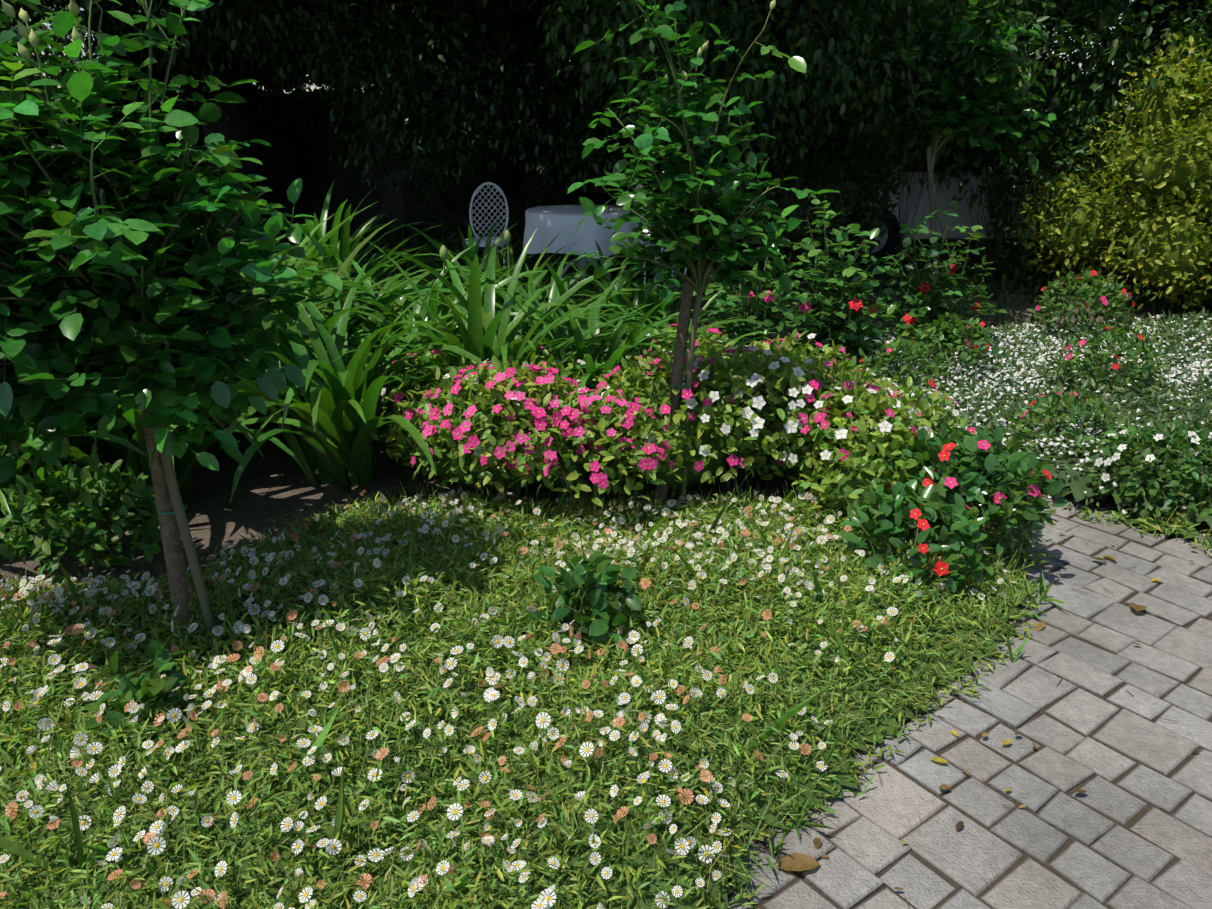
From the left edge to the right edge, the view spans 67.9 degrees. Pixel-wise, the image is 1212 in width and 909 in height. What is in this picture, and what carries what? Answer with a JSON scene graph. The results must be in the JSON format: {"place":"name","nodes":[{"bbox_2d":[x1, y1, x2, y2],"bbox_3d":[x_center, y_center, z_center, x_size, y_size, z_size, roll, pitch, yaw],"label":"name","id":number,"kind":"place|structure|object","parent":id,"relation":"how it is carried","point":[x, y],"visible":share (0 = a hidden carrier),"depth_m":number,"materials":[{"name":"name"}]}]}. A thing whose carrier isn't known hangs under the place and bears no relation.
{"place":"outdoors","nodes":[
{"label":"outdoors","id":0,"kind":"place"},
{"bbox_2d":[0,0,701,245],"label":"tree","id":1,"kind":"object","parent":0,"point":[461,102],"depth_m":8.42,"materials":[{"name":"green plant"}]},
{"bbox_2d":[16,0,1133,92],"label":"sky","id":2,"kind":"structure","parent":0,"point":[312,87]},
{"bbox_2d":[276,161,1210,295],"bbox_3d":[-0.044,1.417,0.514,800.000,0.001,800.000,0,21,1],"label":"ground","id":3,"kind":"structure","parent":0,"point":[974,258],"depth_m":9.89,"materials":[{"name":"soil"}]},
{"bbox_2d":[465,182,508,278],"bbox_3d":[-1.108,-2.013,8.294,0.400,0.984,0.461,-7,22,-18],"label":"garden chair","id":4,"kind":"object","parent":3,"relation":"on","point":[502,242],"visible":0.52,"depth_m":8.06,"materials":[{"name":"white paint"}]},
{"bbox_2d":[560,255,594,280],"bbox_3d":[-0.219,-1.875,8.305,0.706,0.730,0.615,0,21,1],"label":"chair","id":5,"kind":"object","parent":3,"relation":"on","point":[582,261],"visible":0.31,"depth_m":8.20,"materials":[{"name":"white paint"}]},
{"bbox_2d":[522,205,640,258],"bbox_3d":[-0.202,-2.031,8.139,1.083,0.360,1.108,0,21,1],"label":"table","id":6,"kind":"object","parent":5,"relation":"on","point":[550,223],"visible":0.75,"depth_m":7.73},
{"bbox_2d":[0,293,1211,591],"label":"soil bed","id":7,"kind":"object","parent":3,"relation":"on","point":[272,481],"depth_m":3.73,"materials":[{"name":"brown soil"}]},
{"bbox_2d":[0,454,161,584],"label":"shrub","id":8,"kind":"object","parent":7,"relation":"on","point":[87,499],"depth_m":2.94,"materials":[{"name":"green plant"}]},
{"bbox_2d":[117,673,184,731],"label":"stems","id":9,"kind":"object","parent":7,"relation":"on","point":[144,698],"visible":0.27,"depth_m":2.05,"materials":[{"name":"green plant"}]},
{"bbox_2d":[84,639,203,751],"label":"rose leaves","id":10,"kind":"object","parent":9,"relation":"attached to","point":[158,687],"visible":0.67,"depth_m":2.06,"materials":[{"name":"green plant"}]},
{"bbox_2d":[141,390,195,639],"bbox_3d":[-1.157,0.244,2.397,0.048,0.981,0.068,15,25,34],"label":"support stake","id":11,"kind":"object","parent":7,"relation":"on","point":[175,564],"visible":0.44,"depth_m":2.38,"materials":[{"name":"brown wood"}]},
{"bbox_2d":[157,504,186,514],"bbox_3d":[-1.141,0.143,2.364,0.075,0.007,0.067,0,21,1],"label":"tree tie","id":12,"kind":"object","parent":11,"relation":"attached to","point":[170,513],"visible":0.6,"depth_m":2.34,"materials":[{"name":"green plastic"}]},
{"bbox_2d":[0,0,369,642],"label":"rose tree","id":13,"kind":"object","parent":7,"relation":"on","point":[79,246],"depth_m":2.05,"materials":[{"name":"green plant"}]},
{"bbox_2d":[1,0,145,61],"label":"flower buds","id":14,"kind":"object","parent":13,"relation":"on","point":[26,33],"visible":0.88,"depth_m":1.94,"materials":[{"name":"plant"}]},
{"bbox_2d":[0,180,776,560],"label":"strap-leaved plants","id":15,"kind":"object","parent":7,"relation":"on","point":[340,358],"visible":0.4,"depth_m":3.91,"materials":[{"name":"green plant"}]},
{"bbox_2d":[441,244,510,314],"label":"flower stems","id":16,"kind":"object","parent":7,"relation":"on","point":[442,308],"visible":0.23,"depth_m":4.63,"materials":[{"name":"green plant"}]},
{"bbox_2d":[439,229,510,261],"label":"flower buds","id":17,"kind":"object","parent":16,"relation":"attached to","point":[443,253],"visible":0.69,"depth_m":4.55,"materials":[{"name":"green plant"}]},
{"bbox_2d":[407,355,684,522],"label":"flowering plants","id":18,"kind":"object","parent":7,"relation":"on","point":[482,392],"depth_m":3.28,"materials":[{"name":"green plant"}]},
{"bbox_2d":[553,563,616,633],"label":"stems","id":19,"kind":"object","parent":7,"relation":"on","point":[584,593],"visible":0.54,"depth_m":2.46,"materials":[{"name":"green plant"}]},
{"bbox_2d":[527,551,640,650],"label":"rose plant leaves","id":20,"kind":"object","parent":19,"relation":"attached to","point":[576,573],"visible":0.88,"depth_m":2.44,"materials":[{"name":"green plant"}]},
{"bbox_2d":[0,485,1184,908],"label":"daisy flowers","id":21,"kind":"object","parent":7,"relation":"on","point":[376,753],"visible":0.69,"depth_m":2.08,"materials":[{"name":"white plant"}]},
{"bbox_2d":[0,488,1187,908],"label":"daisy flower stems","id":22,"kind":"object","parent":7,"relation":"on","point":[518,848],"visible":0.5,"depth_m":2.07,"materials":[{"name":"plant"}]},
{"bbox_2d":[0,461,1211,908],"bbox_3d":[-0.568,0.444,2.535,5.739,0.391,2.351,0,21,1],"label":"daisy plant","id":23,"kind":"object","parent":7,"relation":"on","point":[296,573],"depth_m":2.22,"materials":[{"name":"green plant"}]},
{"bbox_2d":[354,325,977,537],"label":"flowering plants","id":24,"kind":"object","parent":7,"relation":"on","point":[842,371],"depth_m":3.52,"materials":[{"name":"green plant"}]},
{"bbox_2d":[655,280,694,507],"bbox_3d":[0.254,-0.165,3.461,0.153,1.005,0.048,-7,22,-18],"label":"support stake","id":25,"kind":"object","parent":7,"relation":"on","point":[682,335],"visible":0.54,"depth_m":3.37,"materials":[{"name":"brown wood"}]},
{"bbox_2d":[672,381,685,386],"bbox_3d":[0.282,-0.268,3.429,0.075,0.007,0.067,0,21,1],"label":"tree tie","id":26,"kind":"object","parent":25,"relation":"attached to","point":[679,385],"visible":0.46,"depth_m":3.40,"materials":[{"name":"green plastic"}]},
{"bbox_2d":[566,0,838,504],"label":"rose tree","id":27,"kind":"object","parent":7,"relation":"on","point":[733,176],"depth_m":3.14,"materials":[{"name":"green plant"}]},
{"bbox_2d":[649,0,775,82],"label":"flower buds","id":28,"kind":"object","parent":27,"relation":"attached to","point":[705,45],"visible":0.81,"depth_m":3.14,"materials":[{"name":"green plant"}]},
{"bbox_2d":[681,253,809,344],"bbox_3d":[0.738,-0.681,4.757,0.699,0.929,0.712,13,24,31],"label":"shrub","id":29,"kind":"object","parent":7,"relation":"on","point":[741,313],"visible":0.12,"depth_m":4.65,"materials":[{"name":"green plant"}]},
{"bbox_2d":[673,228,832,353],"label":"rose bush leaves","id":30,"kind":"object","parent":29,"relation":"attached to","point":[752,326],"visible":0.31,"depth_m":4.61,"materials":[{"name":"green plant"}]},
{"bbox_2d":[372,264,1211,575],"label":"bedding flowers","id":31,"kind":"object","parent":7,"relation":"on","point":[650,464],"visible":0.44,"depth_m":3.31,"materials":[{"name":"pink plant"}]},
{"bbox_2d":[684,340,931,497],"bbox_3d":[0.752,-0.091,3.546,1.062,0.706,0.727,0,21,1],"label":"white vinca","id":32,"kind":"object","parent":7,"relation":"on","point":[863,399],"depth_m":3.38,"materials":[{"name":"plant"}]},
{"bbox_2d":[772,194,900,369],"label":"rose bush leaves","id":33,"kind":"object","parent":7,"relation":"on","point":[841,332],"visible":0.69,"depth_m":4.87,"materials":[{"name":"green plant"}]},
{"bbox_2d":[787,201,889,363],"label":"rose bush stems","id":34,"kind":"object","parent":7,"relation":"on","point":[820,303],"visible":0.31,"depth_m":4.91,"materials":[{"name":"green plant"}]},
{"bbox_2d":[926,147,939,307],"bbox_3d":[2.591,-1.711,7.098,0.293,1.358,0.050,0,21,1],"label":"support stake","id":35,"kind":"object","parent":7,"relation":"on","point":[933,226],"visible":0.56,"depth_m":7.00,"materials":[{"name":"brown wood"}]},
{"bbox_2d":[873,210,996,346],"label":"rose bush stems","id":36,"kind":"object","parent":7,"relation":"on","point":[936,314],"visible":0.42,"depth_m":5.53,"materials":[{"name":"green plant"}]},
{"bbox_2d":[865,201,1008,367],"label":"rose bush leaves","id":37,"kind":"object","parent":36,"relation":"attached to","point":[904,331],"visible":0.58,"depth_m":5.50,"materials":[{"name":"green plant"}]},
{"bbox_2d":[839,419,1069,602],"bbox_3d":[1.254,0.161,3.163,0.665,0.502,1.194,14,25,33],"label":"red flower bush","id":38,"kind":"object","parent":7,"relation":"on","point":[967,461],"depth_m":2.97,"materials":[{"name":"plant"}]},
{"bbox_2d":[890,0,1055,304],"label":"sapling tree","id":39,"kind":"object","parent":7,"relation":"on","point":[951,121],"depth_m":6.57,"materials":[{"name":"green plant"}]},
{"bbox_2d":[856,268,1168,457],"bbox_3d":[2.953,-0.465,4.672,2.672,0.619,2.915,16,26,37],"label":"red bedding plant","id":40,"kind":"object","parent":7,"relation":"on","point":[1098,407],"depth_m":4.66,"materials":[{"name":"plant"}]},
{"bbox_2d":[852,307,1211,545],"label":"flowering ground cover","id":41,"kind":"object","parent":7,"relation":"on","point":[1163,327],"visible":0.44,"depth_m":4.72,"materials":[{"name":"green plant"}]},
{"bbox_2d":[853,324,1211,528],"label":"white flowering groundcover","id":42,"kind":"object","parent":7,"relation":"on","point":[1077,487],"visible":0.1,"depth_m":4.21,"materials":[{"name":"plant"}]},
{"bbox_2d":[855,315,1211,535],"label":"white flowers","id":43,"kind":"object","parent":7,"relation":"on","point":[1042,357],"visible":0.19,"depth_m":4.94,"materials":[{"name":"white plant"}]},
{"bbox_2d":[1013,32,1211,313],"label":"shrub","id":44,"kind":"object","parent":7,"relation":"on","point":[1174,253],"visible":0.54,"depth_m":6.87,"materials":[{"name":"green plant"}]},
{"bbox_2d":[1083,418,1211,517],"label":"white vinca","id":45,"kind":"object","parent":7,"relation":"on","point":[1203,448],"depth_m":3.48,"materials":[{"name":"plant"}]},
{"bbox_2d":[17,0,1211,249],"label":"hedge leaves","id":46,"kind":"object","parent":3,"relation":"on","point":[305,112],"visible":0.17,"depth_m":10.59,"materials":[{"name":"green plant"}]},
{"bbox_2d":[44,0,1211,219],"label":"hedge inner foliage","id":47,"kind":"object","parent":46,"relation":"on","point":[278,172],"visible":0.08,"depth_m":10.57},
{"bbox_2d":[634,184,686,288],"bbox_3d":[0.498,-1.888,7.961,0.461,0.984,0.400,-7,22,-18],"label":"garden chair","id":48,"kind":"object","parent":3,"relation":"on","point":[637,225],"visible":0.19,"depth_m":7.92,"materials":[{"name":"white paint"}]},
{"bbox_2d":[225,220,1211,381],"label":"lawn grass","id":49,"kind":"structure","parent":3,"relation":"on","point":[393,237],"depth_m":8.72,"materials":[{"name":"green plant"}]},
{"bbox_2d":[613,0,1211,293],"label":"dark shrub","id":50,"kind":"object","parent":3,"relation":"on","point":[882,202],"depth_m":8.21,"materials":[{"name":"green plant"}]},
{"bbox_2d":[773,126,1138,265],"bbox_3d":[4.127,-3.067,10.411,4.212,1.468,1.800,-1,21,-3],"label":"parked car body","id":51,"kind":"object","parent":3,"relation":"on","point":[889,243],"visible":0.08,"depth_m":9.61,"materials":[{"name":"paint"}]},
{"bbox_2d":[707,494,1211,908],"bbox_3d":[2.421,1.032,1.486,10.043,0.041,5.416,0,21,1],"label":"cobble paving","id":52,"kind":"structure","parent":3,"relation":"on","point":[975,859],"depth_m":2.17,"materials":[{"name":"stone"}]},
{"bbox_2d":[0,509,1199,889],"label":"fallen leaf litter","id":53,"kind":"object","parent":52,"relation":"on","point":[792,861],"visible":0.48,"depth_m":2.09,"materials":[{"name":"brown plant"}]},
{"bbox_2d":[704,523,1211,908],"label":"ground cover plants","id":54,"kind":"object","parent":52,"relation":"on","point":[1044,590],"depth_m":2.00,"materials":[{"name":"green plant"}]},
{"bbox_2d":[793,514,1176,908],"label":"fallen leaves","id":55,"kind":"object","parent":52,"relation":"on","point":[1057,684],"visible":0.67,"depth_m":2.40,"materials":[{"name":"brown plant"}]},
{"bbox_2d":[1115,16,1210,101],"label":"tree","id":56,"kind":"object","parent":3,"relation":"on","point":[1183,45],"visible":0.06,"depth_m":8.73,"materials":[{"name":"green plant"}]},
{"bbox_2d":[537,0,1211,248],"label":"tree","id":57,"kind":"object","parent":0,"point":[816,47],"depth_m":6.75,"materials":[{"name":"green plant"}]}
]}

